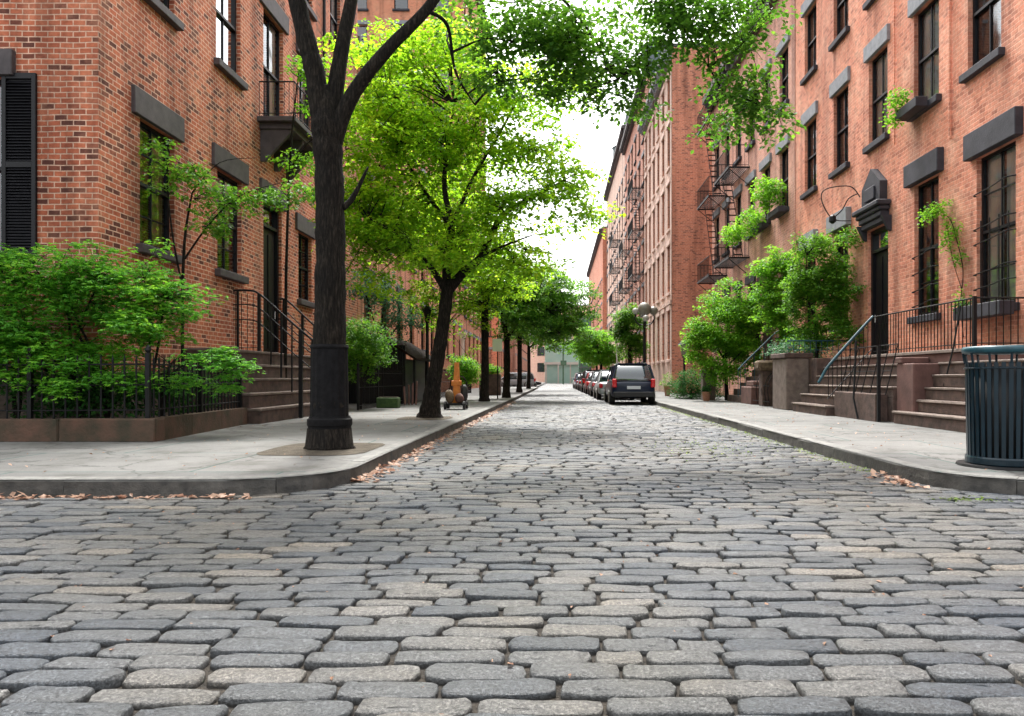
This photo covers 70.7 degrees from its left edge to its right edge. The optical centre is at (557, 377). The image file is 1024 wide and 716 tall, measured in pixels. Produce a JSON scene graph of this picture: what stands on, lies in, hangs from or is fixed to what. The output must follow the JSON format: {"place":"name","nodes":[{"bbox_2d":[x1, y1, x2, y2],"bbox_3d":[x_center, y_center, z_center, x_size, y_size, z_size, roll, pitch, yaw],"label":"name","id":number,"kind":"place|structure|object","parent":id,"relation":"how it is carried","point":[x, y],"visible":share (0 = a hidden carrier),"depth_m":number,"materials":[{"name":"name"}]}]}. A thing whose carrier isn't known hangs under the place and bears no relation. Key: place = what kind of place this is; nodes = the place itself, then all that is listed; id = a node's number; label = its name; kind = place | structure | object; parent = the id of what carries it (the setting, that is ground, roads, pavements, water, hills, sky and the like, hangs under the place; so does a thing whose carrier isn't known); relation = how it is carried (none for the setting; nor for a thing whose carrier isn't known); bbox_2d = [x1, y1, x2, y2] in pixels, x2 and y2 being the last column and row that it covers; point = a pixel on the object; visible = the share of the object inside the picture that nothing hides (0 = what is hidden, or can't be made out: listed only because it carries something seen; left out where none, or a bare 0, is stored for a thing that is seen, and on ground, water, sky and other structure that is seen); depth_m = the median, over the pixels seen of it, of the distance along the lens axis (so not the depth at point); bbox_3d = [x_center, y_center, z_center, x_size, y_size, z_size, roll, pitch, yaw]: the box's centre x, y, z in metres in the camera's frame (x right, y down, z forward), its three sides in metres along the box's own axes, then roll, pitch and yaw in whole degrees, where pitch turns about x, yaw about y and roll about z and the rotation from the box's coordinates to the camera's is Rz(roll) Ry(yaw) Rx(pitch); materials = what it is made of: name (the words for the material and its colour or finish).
{"place":"outdoors","nodes":[
{"label":"outdoors","id":0,"kind":"place"},
{"bbox_2d":[0,387,536,479],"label":"pavement","id":1,"kind":"structure","parent":0,"point":[196,454],"depth_m":8.87,"materials":[{"name":"concrete"}]},
{"bbox_2d":[0,408,246,441],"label":"planter wall","id":2,"kind":"structure","parent":1,"relation":"on","point":[152,429],"depth_m":10.22,"materials":[{"name":"stone"}]},
{"bbox_2d":[0,358,226,417],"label":"shrub","id":3,"kind":"object","parent":2,"relation":"on","point":[94,393],"visible":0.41,"depth_m":10.96,"materials":[{"name":"green plant"}]},
{"bbox_2d":[0,345,241,418],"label":"iron fence","id":4,"kind":"object","parent":2,"relation":"on","point":[199,405],"visible":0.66,"depth_m":10.37,"materials":[{"name":"metal"}]},
{"bbox_2d":[0,237,265,417],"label":"shrub","id":5,"kind":"object","parent":2,"relation":"on","point":[117,318],"visible":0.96,"depth_m":10.75,"materials":[{"name":"green plant"}]},
{"bbox_2d":[138,137,315,410],"bbox_3d":[-5.759,-1.746,13.203,3.466,4.873,1.312,0,0,-20],"label":"young tree","id":6,"kind":"object","parent":2,"relation":"on","point":[177,176],"visible":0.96,"depth_m":13.01,"materials":[{"name":"green plant"}]},
{"bbox_2d":[0,0,356,417],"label":"brick house","id":7,"kind":"structure","parent":1,"relation":"on","point":[94,94],"depth_m":13.73,"materials":[{"name":"red brick"}]},
{"bbox_2d":[0,49,15,264],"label":"window","id":8,"kind":"structure","parent":7,"relation":"in","point":[7,56],"depth_m":11.50,"materials":[{"name":"grey glass"}]},
{"bbox_2d":[131,84,184,263],"bbox_3d":[-7.460,-3.656,13.326,0.384,2.892,1.672,0,0,0],"label":"window","id":9,"kind":"structure","parent":7,"relation":"in","point":[145,106],"depth_m":13.42,"materials":[{"name":"black glass"}]},
{"bbox_2d":[144,0,183,30],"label":"window","id":10,"kind":"structure","parent":7,"relation":"in","point":[162,9],"depth_m":13.48,"materials":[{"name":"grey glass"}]},
{"bbox_2d":[212,142,248,283],"bbox_3d":[-7.419,-3.630,16.250,0.302,2.842,1.721,0,0,0],"label":"window","id":11,"kind":"structure","parent":7,"relation":"in","point":[237,169],"depth_m":16.26,"materials":[{"name":"black glass"}]},
{"bbox_2d":[214,0,247,90],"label":"window","id":12,"kind":"structure","parent":7,"relation":"in","point":[225,59],"depth_m":16.36,"materials":[{"name":"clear glass"}]},
{"bbox_2d":[263,227,273,351],"bbox_3d":[-7.572,-2.245,18.700,0.075,3.270,1.000,0,0,0],"label":"door","id":13,"kind":"structure","parent":7,"relation":"in","point":[268,236],"depth_m":18.76,"materials":[{"name":"wood"}]},
{"bbox_2d":[259,0,288,115],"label":"window","id":14,"kind":"structure","parent":7,"relation":"in","point":[273,8],"depth_m":19.09,"materials":[{"name":"clear glass"}]},
{"bbox_2d":[296,42,308,127],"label":"window","id":15,"kind":"structure","parent":7,"relation":"in","point":[297,49],"depth_m":21.45,"materials":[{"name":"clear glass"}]},
{"bbox_2d":[295,212,315,308],"bbox_3d":[-7.420,-3.385,21.100,0.300,2.593,1.623,0,0,0],"label":"window","id":16,"kind":"structure","parent":7,"relation":"in","point":[302,224],"depth_m":21.09,"materials":[{"name":"clear glass"}]},
{"bbox_2d":[329,0,336,49],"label":"window","id":17,"kind":"structure","parent":7,"relation":"in","point":[333,21],"depth_m":24.28,"materials":[{"name":"clear glass"}]},
{"bbox_2d":[184,289,313,423],"bbox_3d":[-6.385,-0.590,16.950,2.030,3.024,5.545,0,0,0],"label":"stoop","id":18,"kind":"object","parent":1,"relation":"on","point":[273,393],"visible":0.57,"depth_m":16.16,"materials":[{"name":"brown stone"}]},
{"bbox_2d":[266,55,331,377],"bbox_3d":[-6.102,-3.435,17.025,1.535,8.572,1.253,0,0,0],"label":"young tree","id":19,"kind":"object","parent":1,"relation":"on","point":[300,69],"visible":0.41,"depth_m":17.02,"materials":[{"name":"green plant"}]},
{"bbox_2d":[256,416,451,455],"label":"tree pit soil","id":20,"kind":"object","parent":1,"relation":"on","point":[295,449],"visible":0.82,"depth_m":8.87,"materials":[{"name":"soil"}]},
{"bbox_2d":[288,0,805,450],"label":"street tree","id":21,"kind":"object","parent":20,"relation":"on","point":[566,37],"visible":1,"depth_m":10.21,"materials":[{"name":"green plant"}]},
{"bbox_2d":[346,308,397,408],"bbox_3d":[-5.826,-0.527,20.959,2.248,2.955,2.343,0,0,0],"label":"round bush","id":22,"kind":"object","parent":1,"relation":"on","point":[362,342],"visible":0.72,"depth_m":20.71,"materials":[{"name":"green plant"}]},
{"bbox_2d":[357,363,402,409],"bbox_3d":[-5.546,0.235,22.602,0.182,1.330,4.894,0,0,2],"label":"iron fence","id":23,"kind":"object","parent":1,"relation":"on","point":[375,391],"visible":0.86,"depth_m":22.13,"materials":[{"name":"metal"}]},
{"bbox_2d":[346,269,424,396],"bbox_3d":[-5.825,-1.385,24.329,3.036,4.576,2.202,0,0,-28],"label":"young tree","id":24,"kind":"object","parent":1,"relation":"on","point":[394,318],"visible":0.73,"depth_m":24.14,"materials":[{"name":"green plant"}]},
{"bbox_2d":[376,397,399,407],"bbox_3d":[-5.126,0.737,21.798,0.652,0.334,0.404,0,0,0],"label":"planter box","id":25,"kind":"object","parent":1,"relation":"on","point":[387,402],"visible":0.98,"depth_m":21.60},
{"bbox_2d":[347,331,430,403],"bbox_3d":[-6.165,-0.400,27.650,2.430,2.600,5.100,0,0,0],"label":"entrance shelter","id":26,"kind":"object","parent":1,"relation":"on","point":[414,370],"visible":0.35,"depth_m":25.30,"materials":[{"name":"black metal"}]},
{"bbox_2d":[357,36,424,359],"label":"brick house","id":27,"kind":"structure","parent":1,"relation":"on","point":[404,275],"depth_m":32.06,"materials":[{"name":"red brick"}]},
{"bbox_2d":[403,381,417,404],"bbox_3d":[-5.031,0.511,24.524,0.511,0.809,0.512,0,0,0],"label":"stake bundle","id":28,"kind":"object","parent":1,"relation":"on","point":[412,398],"visible":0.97,"depth_m":24.48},
{"bbox_2d":[357,0,487,388],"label":"brick house","id":29,"kind":"structure","parent":1,"relation":"on","point":[403,11],"depth_m":56.10,"materials":[{"name":"red brick"}]},
{"bbox_2d":[422,304,430,386],"bbox_3d":[-5.000,-0.980,27.600,0.400,3.760,0.346,0,0,0],"label":"lamp post","id":30,"kind":"object","parent":1,"relation":"on","point":[425,309],"visible":0.56,"depth_m":27.54,"materials":[{"name":"black metal"}]},
{"bbox_2d":[417,119,467,391],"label":"brick house","id":31,"kind":"structure","parent":1,"relation":"on","point":[421,343],"depth_m":44.49,"materials":[{"name":"red brick"}]},
{"bbox_2d":[441,368,470,397],"bbox_3d":[-5.300,0.160,37.300,0.090,1.480,13.490,0,0,0],"label":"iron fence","id":32,"kind":"object","parent":1,"relation":"on","point":[446,383],"visible":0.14,"depth_m":34.36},
{"bbox_2d":[444,362,467,409],"bbox_3d":[-2.925,0.224,20.790,0.610,1.347,0.820,0,0,0],"label":"hand cart","id":33,"kind":"object","parent":1,"relation":"on","point":[456,383],"visible":0.88,"depth_m":20.86,"materials":[{"name":"orange metal"}]},
{"bbox_2d":[381,152,539,400],"bbox_3d":[-3.800,-4.061,28.030,6.374,9.984,6.346,0,0,0],"label":"street tree","id":34,"kind":"object","parent":1,"relation":"on","point":[483,306],"visible":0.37,"depth_m":27.82,"materials":[{"name":"green plant"}]},
{"bbox_2d":[307,2,625,417],"bbox_3d":[-2.248,-3.783,16.799,7.515,9.467,5.325,0,0,0],"label":"street tree","id":35,"kind":"object","parent":1,"relation":"on","point":[386,121],"visible":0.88,"depth_m":16.06,"materials":[{"name":"green plant"}]},
{"bbox_2d":[443,353,490,388],"bbox_3d":[-3.754,-0.040,29.544,1.622,1.981,1.650,0,0,-44],"label":"round bush","id":36,"kind":"object","parent":1,"relation":"on","point":[468,372],"visible":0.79,"depth_m":29.29,"materials":[{"name":"green plant"}]},
{"bbox_2d":[492,335,501,398],"bbox_3d":[-2.610,-0.450,31.188,0.420,2.800,0.075,0,0,0],"label":"street sign","id":37,"kind":"object","parent":1,"relation":"on","point":[497,344],"visible":0.88,"depth_m":31.15,"materials":[{"name":"black metal"}]},
{"bbox_2d":[8,403,985,474],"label":"pavement litter","id":38,"kind":"object","parent":1,"relation":"on","point":[468,406],"visible":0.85,"depth_m":11.89,"materials":[{"name":"brown plant"}]},
{"bbox_2d":[489,269,582,391],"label":"street tree","id":39,"kind":"object","parent":1,"relation":"on","point":[519,366],"visible":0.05,"depth_m":45.86,"materials":[{"name":"green plant"}]},
{"bbox_2d":[495,313,578,388],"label":"street tree","id":40,"kind":"object","parent":1,"relation":"on","point":[553,346],"visible":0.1,"depth_m":61.87,"materials":[{"name":"green plant"}]},
{"bbox_2d":[473,256,602,397],"bbox_3d":[-0.877,-2.314,33.130,5.868,6.492,5.808,0,0,42],"label":"street tree","id":41,"kind":"object","parent":1,"relation":"on","point":[523,317],"visible":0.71,"depth_m":32.32,"materials":[{"name":"green plant"}]},
{"bbox_2d":[457,332,466,391],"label":"porch column","id":42,"kind":"structure","parent":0,"point":[462,344],"depth_m":41.38,"materials":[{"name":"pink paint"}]},
{"bbox_2d":[473,364,502,394],"bbox_3d":[-3.563,0.064,38.058,1.437,1.671,1.274,0,0,21],"label":"planter box","id":43,"kind":"object","parent":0,"point":[492,381],"visible":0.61,"depth_m":37.60,"materials":[{"name":"brown wood"}]},
{"bbox_2d":[0,394,1023,715],"bbox_3d":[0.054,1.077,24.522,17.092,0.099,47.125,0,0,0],"label":"cobblestone paving","id":44,"kind":"structure","parent":0,"point":[64,562],"depth_m":3.61,"materials":[{"name":"stone"}]},
{"bbox_2d":[0,387,537,498],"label":"kerb","id":45,"kind":"structure","parent":44,"relation":"on","point":[198,486],"depth_m":6.48,"materials":[{"name":"concrete"}]},
{"bbox_2d":[0,401,929,499],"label":"fallen leaves","id":46,"kind":"object","parent":44,"relation":"on","point":[904,481],"visible":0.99,"depth_m":7.39,"materials":[{"name":"brown plant"}]},
{"bbox_2d":[15,432,1022,713],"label":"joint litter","id":47,"kind":"object","parent":44,"relation":"on","point":[601,574],"visible":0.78,"depth_m":4.12,"materials":[{"name":"brown plant"}]},
{"bbox_2d":[586,371,598,395],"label":"parked car","id":48,"kind":"object","parent":44,"relation":"on","point":[591,384],"visible":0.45,"depth_m":40.94,"materials":[{"name":"grey paint"}]},
{"bbox_2d":[591,370,633,399],"bbox_3d":[2.800,0.317,36.169,2.140,1.459,4.658,0,0,0],"label":"parked car","id":49,"kind":"object","parent":44,"relation":"on","point":[598,388],"visible":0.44,"depth_m":34.70,"materials":[{"name":"grey paint"}]},
{"bbox_2d":[602,362,654,403],"bbox_3d":[2.950,0.216,30.069,2.120,1.661,4.558,0,0,0],"label":"parked car","id":50,"kind":"object","parent":44,"relation":"on","point":[630,380],"visible":0.98,"depth_m":27.99,"materials":[{"name":"blue paint"}]},
{"bbox_2d":[632,406,1008,501],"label":"moss tufts","id":51,"kind":"object","parent":44,"relation":"on","point":[955,498],"visible":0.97,"depth_m":10.23,"materials":[{"name":"green plant"}]},
{"bbox_2d":[634,398,1023,494],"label":"kerb","id":52,"kind":"structure","parent":44,"relation":"on","point":[1002,484],"depth_m":7.95,"materials":[{"name":"concrete"}]},
{"bbox_2d":[529,383,584,393],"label":"street","id":53,"kind":"structure","parent":0,"point":[556,388],"depth_m":66.46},
{"bbox_2d":[501,372,535,386],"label":"parked car","id":54,"kind":"object","parent":53,"relation":"on","point":[513,378],"visible":0.39,"depth_m":75.80,"materials":[{"name":"grey paint"}]},
{"bbox_2d":[544,339,577,382],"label":"glass pavilion","id":55,"kind":"structure","parent":53,"relation":"on","point":[553,367],"depth_m":142.00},
{"bbox_2d":[484,0,750,349],"label":"sky","id":56,"kind":"structure","parent":0,"point":[596,145],"materials":[{"name":"white"}]},
{"bbox_2d":[655,391,1023,479],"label":"pavement","id":57,"kind":"structure","parent":0,"point":[915,448],"depth_m":11.75,"materials":[{"name":"concrete"}]},
{"bbox_2d":[578,312,591,371],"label":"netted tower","id":58,"kind":"structure","parent":57,"relation":"on","point":[582,367],"depth_m":132.00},
{"bbox_2d":[560,322,624,369],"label":"street tree","id":59,"kind":"object","parent":57,"relation":"on","point":[604,357],"visible":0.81,"depth_m":73.08,"materials":[{"name":"green plant"}]},
{"bbox_2d":[586,226,606,369],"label":"brick building","id":60,"kind":"structure","parent":57,"relation":"on","point":[596,273],"depth_m":110.71,"materials":[{"name":"orange brick"}]},
{"bbox_2d":[603,109,629,366],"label":"brick building","id":61,"kind":"structure","parent":57,"relation":"on","point":[615,188],"depth_m":85.84,"materials":[{"name":"brick"},{"name":"glass"},{"name":"slate"}]},
{"bbox_2d":[608,302,651,362],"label":"street tree","id":62,"kind":"object","parent":57,"relation":"on","point":[626,336],"visible":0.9,"depth_m":49.63,"materials":[{"name":"green plant"}]},
{"bbox_2d":[618,73,653,362],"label":"brick building","id":63,"kind":"structure","parent":57,"relation":"on","point":[631,148],"depth_m":63.85,"materials":[{"name":"pale brick"},{"name":"glass"},{"name":"black iron"}]},
{"bbox_2d":[632,302,657,362],"bbox_3d":[4.396,-1.445,35.994,1.047,4.690,0.988,0,0,-42],"label":"street lamp","id":64,"kind":"object","parent":57,"relation":"on","point":[644,309],"visible":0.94,"depth_m":35.88,"materials":[{"name":"black metal"}]},
{"bbox_2d":[638,43,726,392],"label":"brick building","id":65,"kind":"structure","parent":57,"relation":"on","point":[677,246],"depth_m":43.40,"materials":[{"name":"brown brick"}]},
{"bbox_2d":[666,365,722,399],"bbox_3d":[5.759,0.315,31.409,2.249,1.745,3.462,0,0,-42],"label":"hedge","id":66,"kind":"object","parent":57,"relation":"on","point":[681,382],"visible":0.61,"depth_m":31.01,"materials":[{"name":"green plant"}]},
{"bbox_2d":[699,370,714,399],"bbox_3d":[6.200,0.279,29.649,0.604,1.261,0.604,0,0,0],"label":"gatepost","id":67,"kind":"object","parent":57,"relation":"on","point":[703,383],"visible":0.32,"depth_m":29.40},
{"bbox_2d":[701,384,712,400],"bbox_3d":[5.834,0.556,28.285,0.480,0.688,0.544,0,0,26],"label":"plant pot","id":68,"kind":"object","parent":57,"relation":"on","point":[705,392],"visible":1,"depth_m":28.19,"materials":[{"name":"ceramic"}]},
{"bbox_2d":[678,277,771,399],"bbox_3d":[6.903,-1.565,28.847,3.804,5.040,2.919,0,0,34],"label":"garden tree","id":69,"kind":"object","parent":57,"relation":"on","point":[735,340],"visible":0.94,"depth_m":28.59,"materials":[{"name":"green plant"}]},
{"bbox_2d":[697,0,795,394],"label":"brick house","id":70,"kind":"structure","parent":57,"relation":"on","point":[738,169],"depth_m":31.55,"materials":[{"name":"red brick"}]},
{"bbox_2d":[722,197,730,257],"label":"window","id":71,"kind":"structure","parent":70,"relation":"in","point":[728,199],"depth_m":36.09,"materials":[{"name":"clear glass"}]},
{"bbox_2d":[732,183,741,249],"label":"window","id":72,"kind":"structure","parent":70,"relation":"in","point":[738,190],"depth_m":34.12,"materials":[{"name":"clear glass"}]},
{"bbox_2d":[718,205,768,246],"bbox_3d":[7.806,-6.378,30.199,1.542,1.476,3.930,0,0,-12],"label":"window box","id":73,"kind":"object","parent":70,"relation":"attached to","point":[758,223],"visible":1,"depth_m":29.81,"materials":[{"name":"stone"}]},
{"bbox_2d":[745,169,755,240],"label":"window","id":74,"kind":"structure","parent":70,"relation":"in","point":[752,175],"depth_m":31.59,"materials":[{"name":"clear glass"}]},
{"bbox_2d":[759,153,771,224],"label":"window","id":75,"kind":"structure","parent":70,"relation":"in","point":[767,160],"depth_m":29.29,"materials":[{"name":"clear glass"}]},
{"bbox_2d":[759,58,771,133],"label":"window","id":76,"kind":"structure","parent":70,"relation":"in","point":[770,59],"depth_m":29.29,"materials":[{"name":"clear glass"}]},
{"bbox_2d":[748,174,787,219],"bbox_3d":[8.004,-6.869,27.232,1.423,1.538,2.018,0,0,0],"label":"window box","id":77,"kind":"object","parent":70,"relation":"attached to","point":[770,193],"visible":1,"depth_m":27.07,"materials":[{"name":"stone"}]},
{"bbox_2d":[775,134,789,217],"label":"window","id":78,"kind":"structure","parent":70,"relation":"in","point":[782,144],"depth_m":27.03,"materials":[{"name":"clear glass"}]},
{"bbox_2d":[775,32,789,114],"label":"window","id":79,"kind":"structure","parent":70,"relation":"in","point":[780,47],"depth_m":27.09,"materials":[{"name":"clear glass"}]},
{"bbox_2d":[723,331,786,404],"bbox_3d":[7.514,-0.410,25.490,1.972,2.671,5.980,0,0,0],"label":"stoop","id":80,"kind":"object","parent":57,"relation":"on","point":[747,392],"visible":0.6,"depth_m":26.07,"materials":[{"name":"brown stone"}]},
{"bbox_2d":[754,360,772,405],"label":"pedestal block","id":81,"kind":"structure","parent":57,"relation":"on","point":[764,368],"depth_m":23.20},
{"bbox_2d":[743,245,812,352],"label":"garden tree","id":82,"kind":"object","parent":57,"relation":"on","point":[771,297],"visible":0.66,"depth_m":24.25,"materials":[{"name":"green plant"}]},
{"bbox_2d":[771,340,853,409],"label":"stone pier","id":83,"kind":"structure","parent":57,"relation":"on","point":[794,375],"depth_m":20.30,"materials":[{"name":"brown stone"}]},
{"bbox_2d":[759,335,840,358],"bbox_3d":[7.500,-0.255,22.261,2.166,2.411,2.003,0,0,0],"label":"shrub","id":84,"kind":"object","parent":83,"relation":"on","point":[782,350],"visible":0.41,"depth_m":22.08,"materials":[{"name":"teal plant"}]},
{"bbox_2d":[773,226,870,357],"bbox_3d":[7.532,-2.496,20.969,2.534,4.104,3.102,0,0,0],"label":"garden tree","id":85,"kind":"object","parent":83,"relation":"on","point":[826,286],"visible":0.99,"depth_m":20.53,"materials":[{"name":"green plant"}]},
{"bbox_2d":[792,296,1023,432],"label":"stoop","id":86,"kind":"object","parent":57,"relation":"on","point":[924,388],"visible":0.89,"depth_m":14.57,"materials":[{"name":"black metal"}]},
{"bbox_2d":[796,0,1023,357],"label":"brick house","id":87,"kind":"structure","parent":57,"relation":"on","point":[959,139],"depth_m":17.48,"materials":[{"name":"red brick"}]},
{"bbox_2d":[798,229,817,335],"bbox_3d":[8.505,-3.130,24.225,0.330,3.482,1.492,0,0,0],"label":"window","id":88,"kind":"structure","parent":87,"relation":"in","point":[813,230],"depth_m":24.15,"materials":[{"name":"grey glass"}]},
{"bbox_2d":[800,100,817,199],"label":"window","id":89,"kind":"structure","parent":87,"relation":"in","point":[810,113],"depth_m":24.19,"materials":[{"name":"black glass"}]},
{"bbox_2d":[800,0,817,85],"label":"window","id":90,"kind":"structure","parent":87,"relation":"in","point":[807,4],"depth_m":24.38,"materials":[{"name":"black glass"}]},
{"bbox_2d":[826,206,850,332],"bbox_3d":[8.504,-3.180,21.601,0.331,3.583,1.542,0,0,0],"label":"window","id":91,"kind":"structure","parent":87,"relation":"in","point":[845,214],"depth_m":21.44,"materials":[{"name":"grey glass"}]},
{"bbox_2d":[828,66,849,179],"bbox_3d":[8.519,-7.605,21.600,0.302,2.933,1.423,0,0,0],"label":"window","id":92,"kind":"structure","parent":87,"relation":"in","point":[843,78],"depth_m":21.67,"materials":[{"name":"black glass"}]},
{"bbox_2d":[828,0,849,51],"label":"window","id":93,"kind":"structure","parent":87,"relation":"in","point":[840,35],"depth_m":21.77,"materials":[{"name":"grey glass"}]},
{"bbox_2d":[862,23,889,154],"bbox_3d":[8.560,-7.605,19.100,0.384,2.933,1.423,0,0,0],"label":"window","id":94,"kind":"structure","parent":87,"relation":"in","point":[883,36],"depth_m":19.29,"materials":[{"name":"grey glass"}]},
{"bbox_2d":[876,249,887,353],"bbox_3d":[8.672,-1.965,19.100,0.075,2.830,1.000,0,0,0],"label":"door","id":95,"kind":"structure","parent":87,"relation":"in","point":[881,257],"depth_m":19.18,"materials":[{"name":"wood"}]},
{"bbox_2d":[878,85,927,133],"bbox_3d":[8.088,-6.461,16.942,0.707,1.116,1.384,0,0,0],"label":"window box","id":96,"kind":"object","parent":87,"relation":"attached to","point":[915,105],"visible":1,"depth_m":17.02,"materials":[{"name":"stone"}]},
{"bbox_2d":[903,147,943,323],"bbox_3d":[8.505,-3.190,16.600,0.331,3.803,1.543,0,0,0],"label":"window","id":97,"kind":"structure","parent":87,"relation":"in","point":[931,163],"depth_m":16.63,"materials":[{"name":"grey glass"}]},
{"bbox_2d":[906,0,941,121],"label":"window","id":98,"kind":"structure","parent":87,"relation":"in","point":[913,6],"depth_m":16.85,"materials":[{"name":"black glass"}]},
{"bbox_2d":[916,198,969,336],"bbox_3d":[8.304,-2.391,15.661,0.562,3.085,1.743,0,0,-6],"label":"climbing vine","id":99,"kind":"object","parent":87,"relation":"attached to","point":[940,210],"visible":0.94,"depth_m":15.42,"materials":[{"name":"green plant"}]},
{"bbox_2d":[959,0,1004,83],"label":"window","id":100,"kind":"structure","parent":87,"relation":"in","point":[994,55],"depth_m":14.46,"materials":[{"name":"grey glass"}]},
{"bbox_2d":[952,295,1013,320],"bbox_3d":[8.262,-1.414,13.978,0.608,0.489,1.606,0,0,0],"label":"window box","id":101,"kind":"object","parent":87,"relation":"attached to","point":[993,308],"visible":0.62,"depth_m":13.62,"materials":[{"name":"stone"}]},
{"bbox_2d":[963,106,1023,310],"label":"window","id":102,"kind":"structure","parent":87,"relation":"in","point":[1007,126],"depth_m":14.11,"materials":[{"name":"black glass"}]},
{"bbox_2d":[955,345,1023,470],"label":"trash can","id":103,"kind":"object","parent":57,"relation":"on","point":[994,402],"visible":1,"depth_m":7.19,"materials":[{"name":"teal paint"}]},
{"label":"far pavement","id":104,"kind":"structure","parent":0,"visible":0},
{"bbox_2d":[489,305,503,377],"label":"brick house","id":105,"kind":"structure","parent":104,"relation":"on","point":[493,357],"depth_m":84.50,"materials":[{"name":"red brick"}]},
{"bbox_2d":[510,338,526,371],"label":"brick house","id":106,"kind":"structure","parent":104,"relation":"on","point":[513,359],"depth_m":107.19,"materials":[{"name":"red brick"}]},
{"label":"ground","id":107,"kind":"structure","parent":0,"visible":0},
{"bbox_2d":[531,305,588,381],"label":"building","id":108,"kind":"structure","parent":107,"relation":"on","point":[537,367],"depth_m":160.00,"materials":[{"name":"pink paint"}]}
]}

